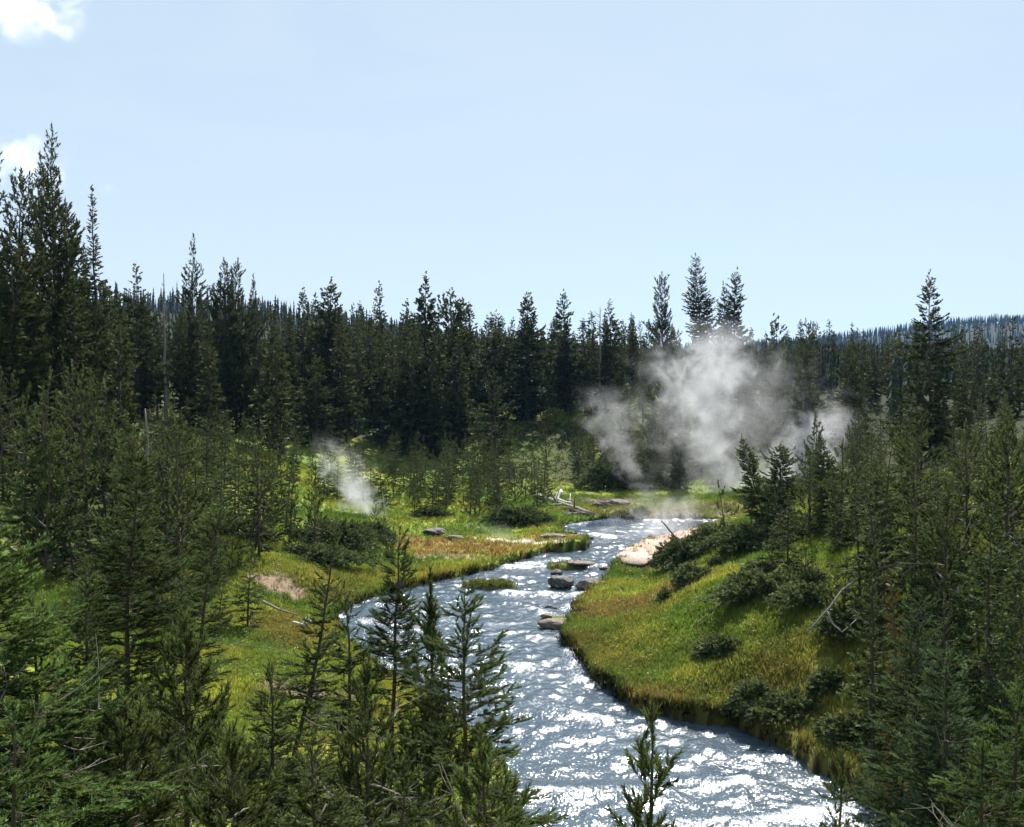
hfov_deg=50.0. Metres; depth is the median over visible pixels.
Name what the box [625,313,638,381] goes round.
spruce tree
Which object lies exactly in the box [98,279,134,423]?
spruce tree
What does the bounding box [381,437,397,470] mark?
young conifer
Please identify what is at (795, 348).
spruce tree
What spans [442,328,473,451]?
spruce tree
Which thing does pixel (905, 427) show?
young conifer
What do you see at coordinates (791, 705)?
juniper shrub
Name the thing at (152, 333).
spruce tree
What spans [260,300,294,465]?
spruce tree
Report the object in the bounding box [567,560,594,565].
boulder
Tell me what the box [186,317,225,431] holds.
spruce tree
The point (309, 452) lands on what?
young conifer
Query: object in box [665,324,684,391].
spruce tree
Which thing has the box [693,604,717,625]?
dead branch
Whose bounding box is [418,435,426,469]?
young conifer
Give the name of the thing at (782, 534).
shrub
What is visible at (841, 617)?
juniper shrub
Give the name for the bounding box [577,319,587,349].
spruce tree
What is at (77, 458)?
young conifer
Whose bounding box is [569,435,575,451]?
young conifer
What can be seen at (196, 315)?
spruce tree
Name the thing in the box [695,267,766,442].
spruce tree
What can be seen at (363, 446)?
young conifer
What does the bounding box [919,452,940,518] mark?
young conifer
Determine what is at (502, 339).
spruce tree
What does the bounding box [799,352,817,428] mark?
spruce tree
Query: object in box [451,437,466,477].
young conifer
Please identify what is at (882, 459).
young conifer
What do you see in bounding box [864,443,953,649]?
young conifer
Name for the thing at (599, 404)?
dead tree
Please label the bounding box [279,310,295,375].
spruce tree
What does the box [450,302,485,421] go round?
spruce tree
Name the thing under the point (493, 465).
young conifer
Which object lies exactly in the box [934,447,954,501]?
young conifer
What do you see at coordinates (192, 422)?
young conifer
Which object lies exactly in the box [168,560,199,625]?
young conifer
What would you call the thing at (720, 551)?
shrub
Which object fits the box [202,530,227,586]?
young conifer
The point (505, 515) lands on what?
juniper shrub
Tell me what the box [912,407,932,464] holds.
young conifer
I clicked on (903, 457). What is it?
pine tree
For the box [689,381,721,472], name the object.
spruce tree
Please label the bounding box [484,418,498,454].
young conifer
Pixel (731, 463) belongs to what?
young conifer
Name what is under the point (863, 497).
young conifer
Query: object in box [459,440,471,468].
young conifer
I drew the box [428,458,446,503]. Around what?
young conifer
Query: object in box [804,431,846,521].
fir tree
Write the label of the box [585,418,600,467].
young conifer
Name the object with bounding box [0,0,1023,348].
sky
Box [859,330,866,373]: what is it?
spruce tree
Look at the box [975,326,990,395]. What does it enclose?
spruce tree
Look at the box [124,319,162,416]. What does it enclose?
spruce tree
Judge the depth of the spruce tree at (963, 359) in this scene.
113.85 m
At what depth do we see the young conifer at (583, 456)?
94.22 m
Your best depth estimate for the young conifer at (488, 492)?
73.49 m
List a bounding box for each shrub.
[145,510,227,545]
[207,513,286,544]
[279,541,381,567]
[287,516,395,558]
[359,518,398,540]
[409,504,456,517]
[474,502,567,528]
[572,457,650,491]
[614,459,677,490]
[647,534,706,570]
[655,585,672,601]
[668,561,713,589]
[687,518,729,552]
[688,631,743,662]
[690,518,786,554]
[697,563,792,607]
[705,554,725,567]
[714,542,743,554]
[720,676,773,725]
[732,593,758,608]
[735,683,822,742]
[738,558,780,573]
[762,576,837,615]
[764,532,801,548]
[783,564,833,604]
[789,523,820,535]
[791,509,826,525]
[804,663,846,702]
[805,597,876,646]
[807,709,877,754]
[820,517,854,533]
[824,517,855,539]
[830,526,864,553]
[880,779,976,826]
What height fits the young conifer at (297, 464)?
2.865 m
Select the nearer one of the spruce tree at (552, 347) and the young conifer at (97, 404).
the young conifer at (97, 404)
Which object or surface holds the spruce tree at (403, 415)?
on the ground at (816, 765)
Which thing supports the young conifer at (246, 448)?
on the ground at (816, 765)
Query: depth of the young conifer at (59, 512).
37.51 m
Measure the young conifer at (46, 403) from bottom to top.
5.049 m
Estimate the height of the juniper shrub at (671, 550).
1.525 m
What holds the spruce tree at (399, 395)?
on the ground at (816, 765)
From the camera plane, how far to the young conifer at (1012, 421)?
50.22 m
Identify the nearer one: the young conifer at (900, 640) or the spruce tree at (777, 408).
the young conifer at (900, 640)
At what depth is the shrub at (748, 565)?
38.87 m
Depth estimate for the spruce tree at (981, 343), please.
139.39 m
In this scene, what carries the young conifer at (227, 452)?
on the ground at (816, 765)
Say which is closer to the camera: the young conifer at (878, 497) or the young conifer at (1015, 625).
the young conifer at (1015, 625)
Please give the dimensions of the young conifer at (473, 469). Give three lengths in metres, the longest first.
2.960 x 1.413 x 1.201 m
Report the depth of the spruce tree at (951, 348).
146.11 m
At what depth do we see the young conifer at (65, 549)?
38.23 m
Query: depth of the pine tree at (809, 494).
41.14 m
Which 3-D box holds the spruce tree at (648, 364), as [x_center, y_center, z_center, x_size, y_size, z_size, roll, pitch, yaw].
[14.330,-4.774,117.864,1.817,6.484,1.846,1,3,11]
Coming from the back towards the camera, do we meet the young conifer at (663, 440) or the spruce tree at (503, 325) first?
the spruce tree at (503, 325)
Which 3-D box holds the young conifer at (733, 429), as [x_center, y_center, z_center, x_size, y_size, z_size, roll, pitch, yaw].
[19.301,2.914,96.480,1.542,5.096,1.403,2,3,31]
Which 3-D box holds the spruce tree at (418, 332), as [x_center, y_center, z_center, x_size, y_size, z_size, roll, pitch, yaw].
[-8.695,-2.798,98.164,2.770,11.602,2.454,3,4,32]
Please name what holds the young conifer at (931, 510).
on the ground at (816, 765)
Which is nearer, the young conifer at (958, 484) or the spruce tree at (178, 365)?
the young conifer at (958, 484)
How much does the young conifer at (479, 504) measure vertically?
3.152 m
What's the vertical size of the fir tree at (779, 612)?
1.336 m
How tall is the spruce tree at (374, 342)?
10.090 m
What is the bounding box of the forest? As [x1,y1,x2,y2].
[10,281,1023,429]
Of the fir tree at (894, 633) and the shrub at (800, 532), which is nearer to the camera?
the fir tree at (894, 633)
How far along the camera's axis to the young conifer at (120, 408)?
50.18 m
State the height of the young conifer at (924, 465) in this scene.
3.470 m
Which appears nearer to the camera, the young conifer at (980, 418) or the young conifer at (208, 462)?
the young conifer at (980, 418)
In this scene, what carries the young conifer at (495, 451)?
on the ground at (816, 765)
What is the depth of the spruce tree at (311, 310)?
118.62 m
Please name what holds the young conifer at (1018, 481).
on the ground at (816, 765)
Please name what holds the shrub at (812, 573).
on the ground at (816, 765)
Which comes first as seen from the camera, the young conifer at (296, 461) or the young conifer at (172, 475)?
the young conifer at (172, 475)
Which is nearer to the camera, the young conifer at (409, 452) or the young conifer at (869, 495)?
the young conifer at (869, 495)
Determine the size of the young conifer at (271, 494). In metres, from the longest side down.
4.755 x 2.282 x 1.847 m
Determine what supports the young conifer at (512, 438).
on the ground at (816, 765)
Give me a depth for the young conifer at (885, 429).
74.80 m
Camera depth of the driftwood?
39.17 m
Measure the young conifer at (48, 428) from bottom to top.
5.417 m
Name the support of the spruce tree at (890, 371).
on the ground at (816, 765)
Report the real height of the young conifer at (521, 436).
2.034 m
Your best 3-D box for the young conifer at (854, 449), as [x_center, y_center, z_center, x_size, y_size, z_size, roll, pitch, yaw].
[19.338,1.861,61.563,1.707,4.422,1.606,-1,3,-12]
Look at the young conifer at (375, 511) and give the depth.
60.36 m
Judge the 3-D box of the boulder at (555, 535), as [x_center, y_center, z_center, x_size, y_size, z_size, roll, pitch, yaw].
[2.287,6.758,60.402,1.562,0.330,0.685,0,3,0]
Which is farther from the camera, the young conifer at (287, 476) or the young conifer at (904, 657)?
the young conifer at (287, 476)
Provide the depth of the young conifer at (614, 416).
102.81 m
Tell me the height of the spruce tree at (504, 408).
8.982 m
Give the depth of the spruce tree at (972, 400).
81.39 m
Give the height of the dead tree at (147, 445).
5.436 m
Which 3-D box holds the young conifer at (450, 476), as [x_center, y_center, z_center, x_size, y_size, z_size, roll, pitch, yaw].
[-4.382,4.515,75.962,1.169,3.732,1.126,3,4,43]
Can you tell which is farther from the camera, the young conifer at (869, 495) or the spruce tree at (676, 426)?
the spruce tree at (676, 426)
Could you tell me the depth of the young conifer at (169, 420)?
71.29 m
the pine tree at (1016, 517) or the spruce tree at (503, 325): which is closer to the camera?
the pine tree at (1016, 517)
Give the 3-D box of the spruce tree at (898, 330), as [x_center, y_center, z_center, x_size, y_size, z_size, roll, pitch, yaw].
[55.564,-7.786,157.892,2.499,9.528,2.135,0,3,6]
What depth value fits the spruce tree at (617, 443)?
87.48 m
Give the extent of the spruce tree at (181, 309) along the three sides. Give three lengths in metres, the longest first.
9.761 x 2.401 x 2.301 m
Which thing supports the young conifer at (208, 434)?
on the ground at (816, 765)
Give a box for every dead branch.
[262,600,296,614]
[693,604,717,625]
[805,578,857,633]
[826,611,855,632]
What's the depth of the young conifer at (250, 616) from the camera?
37.62 m
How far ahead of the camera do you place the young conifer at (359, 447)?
84.56 m
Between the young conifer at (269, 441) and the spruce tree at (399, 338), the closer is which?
the young conifer at (269, 441)
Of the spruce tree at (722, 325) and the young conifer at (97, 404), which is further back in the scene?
the spruce tree at (722, 325)
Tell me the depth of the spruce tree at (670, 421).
91.10 m
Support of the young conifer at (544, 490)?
on the ground at (816, 765)
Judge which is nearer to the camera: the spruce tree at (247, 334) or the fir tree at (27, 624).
the fir tree at (27, 624)
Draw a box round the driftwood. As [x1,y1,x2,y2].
[292,615,310,626]
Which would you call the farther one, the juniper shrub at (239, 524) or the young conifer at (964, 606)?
the juniper shrub at (239, 524)
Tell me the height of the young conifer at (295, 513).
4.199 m
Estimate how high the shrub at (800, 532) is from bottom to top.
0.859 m
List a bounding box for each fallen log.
[534,486,595,514]
[555,485,571,504]
[564,498,588,515]
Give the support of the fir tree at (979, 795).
on the ground at (816, 765)
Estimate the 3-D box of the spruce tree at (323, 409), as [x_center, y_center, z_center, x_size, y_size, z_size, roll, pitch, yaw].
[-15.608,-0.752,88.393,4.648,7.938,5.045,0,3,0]
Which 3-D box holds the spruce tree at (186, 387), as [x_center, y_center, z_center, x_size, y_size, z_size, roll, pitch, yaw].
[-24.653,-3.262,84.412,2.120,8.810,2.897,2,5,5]
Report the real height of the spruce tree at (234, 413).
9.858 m
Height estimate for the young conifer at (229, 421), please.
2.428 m
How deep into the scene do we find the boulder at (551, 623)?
40.92 m
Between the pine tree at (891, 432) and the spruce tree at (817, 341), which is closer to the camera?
the pine tree at (891, 432)
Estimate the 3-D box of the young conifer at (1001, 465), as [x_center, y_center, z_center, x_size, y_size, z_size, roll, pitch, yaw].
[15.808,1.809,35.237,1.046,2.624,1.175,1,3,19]
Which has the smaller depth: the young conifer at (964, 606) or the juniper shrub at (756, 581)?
the young conifer at (964, 606)
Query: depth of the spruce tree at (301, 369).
103.27 m
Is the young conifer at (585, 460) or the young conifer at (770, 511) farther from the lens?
the young conifer at (585, 460)
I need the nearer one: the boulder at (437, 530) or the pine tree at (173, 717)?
the pine tree at (173, 717)
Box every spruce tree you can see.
[0,151,28,367]
[0,166,74,447]
[0,231,43,453]
[10,233,38,322]
[12,122,125,423]
[13,151,67,406]
[22,290,76,444]
[33,200,113,421]
[42,273,105,457]
[69,260,106,402]
[77,184,135,423]
[94,292,145,466]
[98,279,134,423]
[110,289,131,398]
[114,263,170,417]
[116,306,133,407]
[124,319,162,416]
[130,299,135,347]
[133,296,169,412]
[137,301,162,401]
[150,311,169,416]
[156,312,175,408]
[163,233,222,424]
[167,311,196,423]
[167,319,189,400]
[172,305,189,368]
[177,314,201,426]
[182,257,266,424]
[182,323,231,443]
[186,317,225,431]
[193,300,223,417]
[194,301,201,341]
[204,258,262,424]
[208,294,230,410]
[217,316,258,435]
[241,273,278,434]
[246,330,308,453]
[259,307,293,431]
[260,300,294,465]
[270,310,304,417]
[278,315,301,378]
[278,334,298,427]
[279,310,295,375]
[288,287,319,425]
[291,355,346,451]
[295,319,317,412]
[298,277,368,435]
[299,292,322,420]
[300,302,318,363]
[309,295,336,420]
[309,302,345,429]
[325,304,361,442]
[330,325,363,430]
[344,303,356,363]
[348,319,373,436]
[351,300,366,385]
[353,318,386,420]
[355,305,368,409]
[359,311,379,420]
[361,329,399,442]
[363,320,389,407]
[368,280,391,412]
[368,302,379,338]
[368,328,450,454]
[370,310,385,350]
[371,329,405,432]
[382,318,397,394]
[387,322,405,408]
[387,325,417,447]
[393,298,412,390]
[394,271,457,425]
[405,322,428,424]
[406,313,420,366]
[407,308,455,456]
[419,334,444,443]
[436,287,479,413]
[442,321,471,424]
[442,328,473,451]
[442,329,476,440]
[443,295,459,388]
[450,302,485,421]
[450,311,477,421]
[455,303,476,407]
[467,322,486,409]
[467,366,520,469]
[475,326,485,390]
[476,309,513,420]
[476,315,502,415]
[483,316,506,366]
[492,318,506,383]
[494,292,560,420]
[499,317,511,364]
[499,317,518,414]
[504,326,520,386]
[518,333,536,413]
[519,317,545,395]
[542,311,559,390]
[542,331,556,387]
[543,289,590,410]
[545,318,558,393]
[547,338,561,397]
[550,337,576,401]
[567,331,586,404]
[569,317,599,412]
[577,313,602,388]
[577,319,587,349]
[577,331,603,416]
[585,299,634,406]
[592,399,615,467]
[598,328,614,399]
[599,317,617,389]
[606,404,628,464]
[608,383,639,462]
[610,339,630,413]
[612,323,623,376]
[612,406,641,489]
[615,323,628,382]
[616,319,626,357]
[622,315,642,391]
[623,319,638,383]
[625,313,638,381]
[626,320,641,379]
[633,271,692,444]
[633,338,651,421]
[636,321,647,359]
[637,340,650,394]
[641,319,658,387]
[641,407,666,469]
[642,406,663,468]
[658,378,695,477]
[662,385,696,489]
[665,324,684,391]
[665,340,688,413]
[666,402,694,478]
[678,253,718,426]
[684,338,698,384]
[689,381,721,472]
[692,293,718,432]
[694,345,734,441]
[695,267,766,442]
[707,281,745,429]
[709,381,739,481]
[735,342,746,394]
[737,358,761,426]
[739,327,760,389]
[749,313,801,473]
[758,344,791,431]
[759,331,770,377]
[759,344,775,405]
[764,337,845,474]
[781,331,794,361]
[788,335,803,420]
[793,319,803,372]
[794,318,820,433]
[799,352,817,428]
[802,321,820,374]
[810,323,823,358]
[818,329,826,352]
[822,341,878,458]
[823,319,837,383]
[829,331,837,364]
[834,345,856,425]
[838,344,861,408]
[842,327,857,379]
[846,323,857,351]
[850,341,873,411]
[851,328,861,348]
[851,385,876,453]
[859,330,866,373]
[862,344,881,403]
[864,332,870,354]
[869,346,881,390]
[877,269,979,456]
[879,334,885,356]
[879,342,892,394]
[879,344,891,402]
[884,331,903,393]
[893,326,904,365]
[894,386,911,453]
[905,373,917,420]
[909,327,923,397]
[915,330,927,378]
[926,372,952,456]
[928,338,941,389]
[948,325,958,377]
[949,363,968,416]
[949,373,962,420]
[952,332,971,376]
[953,372,975,431]
[955,346,967,390]
[956,325,967,361]
[964,374,980,421]
[965,334,987,398]
[967,325,979,364]
[969,376,985,421]
[972,323,985,367]
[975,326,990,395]
[978,375,987,411]
[985,315,1023,418]
[985,358,999,418]
[985,365,1003,419]
[998,322,1005,350]
[1000,362,1015,413]
[1013,327,1023,413]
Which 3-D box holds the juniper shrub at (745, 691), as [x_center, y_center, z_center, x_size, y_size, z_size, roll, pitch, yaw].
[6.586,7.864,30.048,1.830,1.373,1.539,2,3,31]
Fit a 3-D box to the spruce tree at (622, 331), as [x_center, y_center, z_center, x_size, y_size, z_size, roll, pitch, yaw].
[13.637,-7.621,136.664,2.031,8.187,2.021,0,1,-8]
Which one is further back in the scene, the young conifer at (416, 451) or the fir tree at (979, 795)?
the young conifer at (416, 451)
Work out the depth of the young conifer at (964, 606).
25.18 m
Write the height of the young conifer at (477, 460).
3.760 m
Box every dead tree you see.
[138,408,152,513]
[159,273,170,422]
[592,309,607,408]
[1002,314,1008,403]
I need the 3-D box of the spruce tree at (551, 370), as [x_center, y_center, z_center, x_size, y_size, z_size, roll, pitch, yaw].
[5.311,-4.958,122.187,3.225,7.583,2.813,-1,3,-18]
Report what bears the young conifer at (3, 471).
on the ground at (816, 765)
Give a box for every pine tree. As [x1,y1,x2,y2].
[24,676,229,826]
[110,604,255,826]
[163,721,286,826]
[287,649,462,826]
[423,720,537,826]
[603,697,687,826]
[715,480,738,527]
[789,455,838,537]
[815,747,865,826]
[820,439,861,523]
[822,554,864,609]
[843,424,884,514]
[848,494,912,579]
[878,405,956,521]
[881,481,1001,655]
[885,419,942,494]
[901,418,1014,582]
[960,408,1023,577]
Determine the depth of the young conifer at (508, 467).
85.78 m
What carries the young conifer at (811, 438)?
on the ground at (816, 765)
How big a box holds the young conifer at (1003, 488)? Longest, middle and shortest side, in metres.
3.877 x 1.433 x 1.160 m
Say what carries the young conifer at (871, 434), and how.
on the ground at (816, 765)
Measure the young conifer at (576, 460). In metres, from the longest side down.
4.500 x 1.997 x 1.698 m
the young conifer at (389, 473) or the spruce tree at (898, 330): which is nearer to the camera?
the young conifer at (389, 473)
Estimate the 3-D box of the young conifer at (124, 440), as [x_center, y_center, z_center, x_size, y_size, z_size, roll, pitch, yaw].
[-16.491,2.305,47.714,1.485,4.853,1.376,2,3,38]
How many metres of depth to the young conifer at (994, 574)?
27.84 m
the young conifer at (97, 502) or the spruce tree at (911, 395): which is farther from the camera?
the spruce tree at (911, 395)
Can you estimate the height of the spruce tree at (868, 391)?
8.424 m
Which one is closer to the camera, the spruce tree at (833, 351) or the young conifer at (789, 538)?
the young conifer at (789, 538)
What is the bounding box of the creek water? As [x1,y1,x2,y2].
[338,518,892,826]
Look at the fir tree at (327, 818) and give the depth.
8.53 m
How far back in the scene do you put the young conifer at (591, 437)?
100.66 m
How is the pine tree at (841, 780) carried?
on the ground at (816, 765)
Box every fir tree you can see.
[0,493,202,826]
[0,589,144,826]
[0,698,125,826]
[10,427,242,823]
[23,555,177,826]
[164,498,242,809]
[201,521,380,826]
[238,658,322,826]
[256,722,374,826]
[298,578,395,815]
[300,526,469,826]
[321,574,568,826]
[361,746,441,826]
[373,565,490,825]
[729,435,773,523]
[752,443,804,526]
[753,525,789,572]
[776,594,793,621]
[785,544,817,584]
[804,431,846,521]
[815,587,1021,826]
[836,573,900,767]
[855,642,1022,826]
[880,569,910,824]
[890,675,1023,826]
[890,731,1023,826]
[933,492,1023,745]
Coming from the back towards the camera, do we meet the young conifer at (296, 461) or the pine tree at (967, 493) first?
the young conifer at (296, 461)
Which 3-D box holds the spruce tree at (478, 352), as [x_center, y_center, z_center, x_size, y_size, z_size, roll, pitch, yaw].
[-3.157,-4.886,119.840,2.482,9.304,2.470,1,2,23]
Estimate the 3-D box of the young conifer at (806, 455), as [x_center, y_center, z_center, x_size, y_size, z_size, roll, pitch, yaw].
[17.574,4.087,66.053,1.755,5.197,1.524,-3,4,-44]
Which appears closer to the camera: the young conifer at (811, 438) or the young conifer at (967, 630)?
the young conifer at (967, 630)
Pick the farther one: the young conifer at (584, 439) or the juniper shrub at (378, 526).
the young conifer at (584, 439)
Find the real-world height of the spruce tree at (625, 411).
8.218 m
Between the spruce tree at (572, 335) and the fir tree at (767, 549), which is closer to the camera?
the fir tree at (767, 549)
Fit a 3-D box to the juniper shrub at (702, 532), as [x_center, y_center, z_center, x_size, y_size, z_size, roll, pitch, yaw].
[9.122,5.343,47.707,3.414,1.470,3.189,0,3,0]
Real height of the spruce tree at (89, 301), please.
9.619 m
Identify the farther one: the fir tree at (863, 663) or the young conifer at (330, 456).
the young conifer at (330, 456)
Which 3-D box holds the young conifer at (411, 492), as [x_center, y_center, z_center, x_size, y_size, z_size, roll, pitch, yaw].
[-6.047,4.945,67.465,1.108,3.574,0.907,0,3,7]
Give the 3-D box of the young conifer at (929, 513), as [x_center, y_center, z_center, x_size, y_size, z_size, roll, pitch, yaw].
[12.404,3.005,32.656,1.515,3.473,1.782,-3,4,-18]
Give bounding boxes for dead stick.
[661,521,686,552]
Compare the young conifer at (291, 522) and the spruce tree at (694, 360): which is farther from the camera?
the spruce tree at (694, 360)
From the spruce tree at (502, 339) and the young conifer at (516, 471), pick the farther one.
the spruce tree at (502, 339)
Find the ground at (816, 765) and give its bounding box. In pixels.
[0,313,1023,826]
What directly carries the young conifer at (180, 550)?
on the ground at (816, 765)
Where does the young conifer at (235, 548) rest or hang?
on the ground at (816, 765)
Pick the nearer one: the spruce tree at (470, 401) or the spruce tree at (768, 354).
the spruce tree at (470, 401)
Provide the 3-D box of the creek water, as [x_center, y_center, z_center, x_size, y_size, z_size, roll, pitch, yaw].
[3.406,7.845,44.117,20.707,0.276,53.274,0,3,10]
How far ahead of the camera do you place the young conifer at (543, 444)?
97.21 m
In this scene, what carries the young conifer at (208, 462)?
on the ground at (816, 765)
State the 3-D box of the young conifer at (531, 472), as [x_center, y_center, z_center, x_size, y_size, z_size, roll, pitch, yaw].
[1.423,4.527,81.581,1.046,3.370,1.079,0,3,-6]
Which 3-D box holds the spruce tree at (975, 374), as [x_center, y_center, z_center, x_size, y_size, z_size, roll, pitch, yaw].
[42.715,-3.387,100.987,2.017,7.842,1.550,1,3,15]
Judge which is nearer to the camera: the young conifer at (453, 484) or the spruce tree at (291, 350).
the young conifer at (453, 484)
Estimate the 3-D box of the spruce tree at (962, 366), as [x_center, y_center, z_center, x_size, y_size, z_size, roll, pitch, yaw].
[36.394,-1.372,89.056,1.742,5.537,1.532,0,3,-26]
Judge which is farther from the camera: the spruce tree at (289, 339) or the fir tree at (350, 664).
the spruce tree at (289, 339)
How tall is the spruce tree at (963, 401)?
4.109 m
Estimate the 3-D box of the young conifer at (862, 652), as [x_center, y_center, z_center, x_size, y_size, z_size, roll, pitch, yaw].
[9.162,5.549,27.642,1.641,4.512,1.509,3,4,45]
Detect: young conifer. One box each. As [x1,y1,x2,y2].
[0,348,25,455]
[0,365,79,564]
[0,366,31,498]
[0,368,34,479]
[0,381,53,531]
[2,386,93,557]
[3,358,29,448]
[20,426,81,579]
[27,359,107,504]
[36,363,63,451]
[37,356,86,470]
[40,389,73,509]
[44,452,96,581]
[46,372,124,562]
[49,365,95,528]
[73,367,145,553]
[77,381,110,466]
[83,374,141,530]
[88,404,142,516]
[92,430,145,608]
[96,375,122,467]
[116,400,137,497]
[116,445,171,591]
[121,411,151,513]
[125,404,227,613]
[126,401,145,487]
[135,389,204,559]
[137,390,171,475]
[137,406,172,496]
[143,440,187,566]
[150,408,180,507]
[152,421,178,488]
[157,430,190,537]
[159,578,181,635]
[165,408,194,479]
[165,415,189,487]
[165,448,202,551]
[166,397,184,437]
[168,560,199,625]
[170,536,188,570]
[177,396,195,455]
[182,423,218,512]
[188,416,225,500]
[198,508,220,545]
[200,411,216,456]
[201,451,234,534]
[202,404,228,469]
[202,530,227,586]
[208,406,245,489]
[208,566,232,626]
[212,535,229,575]
[213,435,256,516]
[216,414,230,475]
[217,444,249,519]
[219,516,244,569]
[222,410,234,440]
[223,416,235,446]
[227,543,268,627]
[234,411,255,474]
[236,430,283,557]
[237,451,289,543]
[238,418,252,444]
[239,439,287,540]
[247,417,258,447]
[251,452,286,521]
[253,425,268,480]
[261,429,278,474]
[265,448,304,532]
[269,424,295,510]
[280,431,288,460]
[280,471,303,546]
[282,492,296,544]
[286,425,302,479]
[290,434,304,472]
[299,460,330,545]
[306,436,314,467]
[307,445,318,479]
[311,442,336,495]
[311,471,321,520]
[316,449,332,492]
[323,439,332,456]
[324,443,335,470]
[325,448,345,493]
[326,449,347,499]
[340,444,367,503]
[343,438,361,492]
[344,434,356,465]
[352,437,360,453]
[354,438,367,466]
[356,455,370,503]
[359,435,368,456]
[360,449,379,495]
[370,496,380,522]
[371,446,396,511]
[379,438,388,454]
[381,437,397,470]
[381,511,389,548]
[385,432,405,482]
[386,433,397,473]
[387,454,401,499]
[389,526,397,554]
[393,433,403,462]
[398,457,409,491]
[402,450,417,497]
[404,431,425,480]
[404,440,413,465]
[405,466,420,517]
[408,449,427,503]
[409,448,432,493]
[412,459,445,516]
[413,447,430,485]
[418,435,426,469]
[426,450,436,482]
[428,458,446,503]
[433,444,444,489]
[437,446,456,504]
[438,476,451,514]
[441,433,454,468]
[441,447,458,501]
[442,443,461,495]
[443,453,458,499]
[444,434,461,472]
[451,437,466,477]
[455,455,470,502]
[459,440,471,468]
[460,473,482,515]
[463,433,472,467]
[465,438,480,480]
[465,450,482,494]
[465,453,479,488]
[468,462,486,501]
[469,439,483,479]
[472,473,486,515]
[473,404,484,446]
[475,439,494,488]
[479,434,489,471]
[483,443,499,481]
[483,466,498,505]
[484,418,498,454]
[484,445,500,496]
[484,454,499,498]
[486,439,505,511]
[489,457,508,507]
[490,473,505,505]
[499,445,510,476]
[501,454,513,490]
[502,442,514,472]
[502,449,517,482]
[505,447,524,501]
[506,429,513,451]
[515,453,526,489]
[517,425,523,443]
[517,455,533,498]
[518,447,530,477]
[525,452,536,492]
[528,451,555,495]
[529,454,541,484]
[529,458,546,505]
[535,462,552,505]
[540,423,553,462]
[568,393,574,415]
[569,429,587,476]
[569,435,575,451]
[571,419,578,441]
[572,425,584,471]
[574,439,592,478]
[576,426,592,460]
[583,387,595,419]
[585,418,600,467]
[589,418,599,455]
[596,443,607,486]
[601,430,613,470]
[606,420,617,460]
[609,390,620,440]
[632,431,646,470]
[636,430,645,463]
[638,414,657,466]
[640,394,661,448]
[659,407,671,462]
[659,423,670,455]
[694,433,725,483]
[706,411,716,443]
[718,429,740,476]
[724,441,738,479]
[725,419,737,468]
[766,488,784,533]
[767,492,787,551]
[769,488,803,568]
[780,494,795,533]
[791,439,813,489]
[795,411,829,488]
[803,421,826,496]
[812,485,828,527]
[821,470,853,551]
[825,484,844,518]
[826,471,901,607]
[838,546,900,710]
[839,465,905,637]
[841,409,870,478]
[845,407,865,459]
[847,404,870,464]
[848,433,875,500]
[849,431,924,570]
[852,439,886,525]
[853,458,877,519]
[859,406,883,480]
[860,462,904,555]
[864,443,889,504]
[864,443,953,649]
[865,434,898,512]
[867,438,897,520]
[874,404,890,451]
[881,405,893,446]
[883,583,923,732]
[886,495,930,617]
[890,393,925,475]
[891,442,916,507]
[892,411,917,469]
[892,431,929,518]
[893,591,922,677]
[899,446,915,500]
[907,589,974,744]
[908,457,958,554]
[908,580,981,684]
[909,454,926,507]
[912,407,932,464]
[917,459,962,585]
[917,494,986,629]
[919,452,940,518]
[932,403,959,457]
[933,446,948,482]
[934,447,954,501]
[936,430,965,486]
[938,431,978,540]
[943,407,963,475]
[943,444,969,517]
[950,440,981,494]
[950,554,980,645]
[950,556,1020,689]
[951,686,983,772]
[958,443,975,482]
[960,635,1023,814]
[964,404,976,439]
[968,414,985,467]
[968,437,999,511]
[971,399,993,459]
[972,443,989,482]
[973,623,1023,765]
[974,401,1000,471]
[974,407,986,452]
[976,528,1022,619]
[982,455,1018,530]
[986,427,1023,545]
[988,391,1018,462]
[990,436,1020,499]
[992,393,1019,451]
[992,398,1015,437]
[992,570,1023,686]
[994,524,1023,654]
[998,435,1023,500]
[1015,428,1023,476]
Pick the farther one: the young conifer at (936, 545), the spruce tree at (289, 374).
the spruce tree at (289, 374)
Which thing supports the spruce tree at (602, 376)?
on the ground at (816, 765)
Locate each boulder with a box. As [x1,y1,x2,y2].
[423,527,445,534]
[445,535,463,539]
[538,618,565,629]
[540,533,567,538]
[540,613,551,618]
[544,605,556,608]
[548,575,573,587]
[550,569,561,574]
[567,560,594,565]
[575,577,600,589]
[591,501,611,507]
[598,566,607,569]
[605,499,630,505]
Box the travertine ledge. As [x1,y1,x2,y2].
[616,551,652,565]
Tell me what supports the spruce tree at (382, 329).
on the ground at (816, 765)
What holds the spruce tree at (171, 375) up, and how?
on the ground at (816, 765)
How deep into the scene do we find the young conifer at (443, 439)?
89.34 m
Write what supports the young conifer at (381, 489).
on the ground at (816, 765)
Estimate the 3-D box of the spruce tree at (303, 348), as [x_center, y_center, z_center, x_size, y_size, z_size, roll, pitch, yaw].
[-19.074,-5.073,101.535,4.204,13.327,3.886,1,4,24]
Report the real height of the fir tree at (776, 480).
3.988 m
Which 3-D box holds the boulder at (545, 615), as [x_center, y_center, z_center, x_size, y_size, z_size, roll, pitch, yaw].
[1.314,7.766,42.059,0.474,0.207,0.382,0,3,0]
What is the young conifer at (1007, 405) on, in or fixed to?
on the ground at (816, 765)
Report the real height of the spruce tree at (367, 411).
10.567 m

